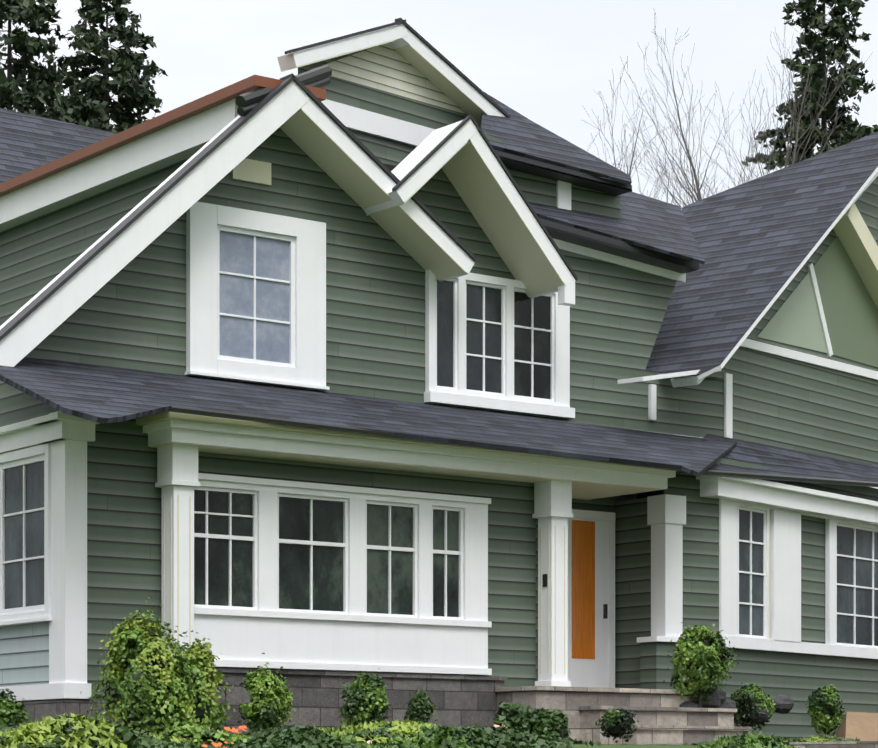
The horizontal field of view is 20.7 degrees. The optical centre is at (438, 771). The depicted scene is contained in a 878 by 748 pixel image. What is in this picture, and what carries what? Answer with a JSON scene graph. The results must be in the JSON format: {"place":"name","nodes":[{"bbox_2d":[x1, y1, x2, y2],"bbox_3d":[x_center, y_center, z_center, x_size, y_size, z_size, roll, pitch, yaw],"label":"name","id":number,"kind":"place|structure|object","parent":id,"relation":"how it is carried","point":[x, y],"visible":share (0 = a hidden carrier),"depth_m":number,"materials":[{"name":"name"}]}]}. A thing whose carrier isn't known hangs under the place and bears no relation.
{"place":"outdoors","nodes":[
{"label":"outdoors","id":0,"kind":"place"},
{"bbox_2d":[0,0,123,133],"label":"conifer","id":1,"kind":"object","parent":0,"point":[38,90],"visible":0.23,"depth_m":48.72,"materials":[{"name":"green plant"}]},
{"bbox_2d":[13,0,167,131],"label":"conifer","id":2,"kind":"object","parent":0,"point":[128,85],"visible":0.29,"depth_m":52.16,"materials":[{"name":"green plant"}]},
{"bbox_2d":[0,43,877,739],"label":"house walls","id":3,"kind":"structure","parent":0,"point":[130,315],"depth_m":27.53,"materials":[{"name":"green wood"}]},
{"bbox_2d":[0,202,877,687],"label":"house windows","id":4,"kind":"structure","parent":3,"relation":"in","point":[314,576],"depth_m":25.59,"materials":[{"name":"white wood"}]},
{"bbox_2d":[0,18,877,700],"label":"house trim","id":5,"kind":"structure","parent":3,"relation":"attached to","point":[830,306],"depth_m":27.36,"materials":[{"name":"white wood"}]},
{"bbox_2d":[0,92,877,481],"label":"house roof","id":6,"kind":"structure","parent":3,"relation":"on","point":[750,248],"depth_m":29.03,"materials":[{"name":"grey"}]},
{"bbox_2d":[30,406,877,698],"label":"house porch","id":7,"kind":"object","parent":3,"relation":"attached to","point":[179,438],"visible":0.83,"depth_m":24.30,"materials":[{"name":"white wood"}]},
{"bbox_2d":[171,740,706,747],"bbox_3d":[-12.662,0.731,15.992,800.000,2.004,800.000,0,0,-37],"label":"ground","id":8,"kind":"structure","parent":0,"point":[207,743],"depth_m":23.49,"materials":[{"name":"green plant"}]},
{"bbox_2d":[0,689,29,727],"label":"shrub","id":9,"kind":"object","parent":8,"relation":"on","point":[13,713],"visible":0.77,"depth_m":21.69,"materials":[{"name":"green plant"}]},
{"bbox_2d":[0,713,214,747],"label":"plants","id":10,"kind":"object","parent":8,"relation":"on","point":[73,730],"visible":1,"depth_m":19.24,"materials":[{"name":"green plant"}]},
{"bbox_2d":[0,724,220,743],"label":"plants","id":11,"kind":"object","parent":8,"relation":"on","point":[168,739],"visible":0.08,"depth_m":20.47,"materials":[{"name":"green plant"}]},
{"bbox_2d":[87,596,201,735],"bbox_3d":[-2.759,-0.851,22.321,1.168,1.564,1.139,0,0,-37],"label":"shrub","id":12,"kind":"object","parent":8,"relation":"on","point":[142,680],"visible":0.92,"depth_m":22.15,"materials":[{"name":"green plant"}]},
{"bbox_2d":[171,630,234,731],"bbox_3d":[-2.345,-0.745,22.770,0.827,1.198,0.808,0,0,-9],"label":"shrub","id":13,"kind":"object","parent":8,"relation":"on","point":[207,709],"visible":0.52,"depth_m":22.64,"materials":[{"name":"green plant"}]},
{"bbox_2d":[235,653,295,730],"bbox_3d":[-1.670,-0.720,23.323,0.611,0.869,0.558,0,0,-37],"label":"shrub","id":14,"kind":"object","parent":8,"relation":"on","point":[267,691],"visible":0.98,"depth_m":23.20,"materials":[{"name":"green plant"}]},
{"bbox_2d":[337,668,391,725],"bbox_3d":[-0.751,-0.673,24.089,0.548,0.730,0.561,0,0,-5],"label":"shrub","id":15,"kind":"object","parent":8,"relation":"on","point":[366,697],"visible":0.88,"depth_m":23.96,"materials":[{"name":"green plant"}]},
{"bbox_2d":[169,724,561,747],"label":"plants","id":16,"kind":"object","parent":8,"relation":"on","point":[474,736],"visible":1,"depth_m":21.26,"materials":[{"name":"green plant"}]},
{"bbox_2d":[150,719,600,746],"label":"plants","id":17,"kind":"object","parent":8,"relation":"on","point":[379,732],"visible":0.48,"depth_m":21.69,"materials":[{"name":"green plant"}]},
{"bbox_2d":[164,723,602,744],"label":"plants","id":18,"kind":"object","parent":8,"relation":"on","point":[254,731],"visible":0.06,"depth_m":22.45,"materials":[{"name":"green plant"}]},
{"bbox_2d":[402,689,437,722],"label":"shrub","id":19,"kind":"object","parent":8,"relation":"on","point":[420,708],"visible":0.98,"depth_m":24.41,"materials":[{"name":"green plant"}]},
{"bbox_2d":[493,701,571,738],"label":"low plants","id":20,"kind":"object","parent":8,"relation":"on","point":[529,719],"depth_m":24.44,"materials":[{"name":"green plant"}]},
{"bbox_2d":[595,708,638,742],"bbox_3d":[1.836,-0.485,24.732,0.456,0.371,0.430,0,0,-37],"label":"shrub","id":21,"kind":"object","parent":8,"relation":"on","point":[618,722],"visible":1,"depth_m":24.63,"materials":[{"name":"green plant"}]},
{"bbox_2d":[663,621,738,707],"bbox_3d":[2.921,-0.982,27.079,0.852,1.429,0.824,0,0,-37],"label":"shrub","id":22,"kind":"object","parent":8,"relation":"on","point":[703,653],"depth_m":26.88,"materials":[{"name":"green plant"}]},
{"bbox_2d":[679,688,793,722],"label":"rocks","id":23,"kind":"object","parent":8,"relation":"on","point":[782,702],"visible":0.58,"depth_m":27.38,"materials":[{"name":"grey stone"}]},
{"bbox_2d":[729,683,776,730],"bbox_3d":[3.621,-0.757,27.868,0.595,0.568,0.601,0,0,-37],"label":"shrub","id":24,"kind":"object","parent":23,"relation":"on","point":[747,699],"visible":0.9,"depth_m":27.74,"materials":[{"name":"green plant"}]},
{"bbox_2d":[692,729,796,747],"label":"plants","id":25,"kind":"object","parent":8,"relation":"on","point":[753,739],"visible":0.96,"depth_m":23.99,"materials":[{"name":"green plant"}]},
{"bbox_2d":[666,734,859,744],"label":"plants","id":26,"kind":"object","parent":8,"relation":"on","point":[820,738],"visible":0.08,"depth_m":25.88,"materials":[{"name":"green plant"}]},
{"bbox_2d":[805,684,844,735],"bbox_3d":[4.646,-0.743,28.801,0.488,0.638,0.474,0,0,-37],"label":"shrub","id":27,"kind":"object","parent":8,"relation":"on","point":[824,706],"visible":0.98,"depth_m":28.71,"materials":[{"name":"green plant"}]},
{"bbox_2d":[836,712,877,740],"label":"planter box","id":28,"kind":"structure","parent":8,"relation":"on","point":[862,726],"depth_m":28.30,"materials":[{"name":"beige wood"}]},
{"bbox_2d":[0,0,877,488],"label":"sky","id":29,"kind":"structure","parent":0,"point":[544,60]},
{"bbox_2d":[18,668,877,747],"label":"house foundation steps","id":30,"kind":"structure","parent":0,"point":[662,717],"depth_m":25.89,"materials":[{"name":"grey stone"}]},
{"bbox_2d":[582,56,676,199],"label":"bare tree","id":31,"kind":"object","parent":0,"point":[625,156],"visible":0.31,"depth_m":56.69,"materials":[{"name":"grey plant"}]},
{"bbox_2d":[613,8,847,208],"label":"bare tree","id":32,"kind":"object","parent":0,"point":[693,168],"visible":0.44,"depth_m":59.59,"materials":[{"name":"grey plant"}]},
{"bbox_2d":[649,0,872,208],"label":"bare tree","id":33,"kind":"object","parent":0,"point":[788,147],"visible":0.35,"depth_m":57.87,"materials":[{"name":"grey plant"}]},
{"bbox_2d":[742,0,877,170],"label":"conifer","id":34,"kind":"object","parent":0,"point":[836,26],"visible":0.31,"depth_m":62.80,"materials":[{"name":"green plant"}]}
]}

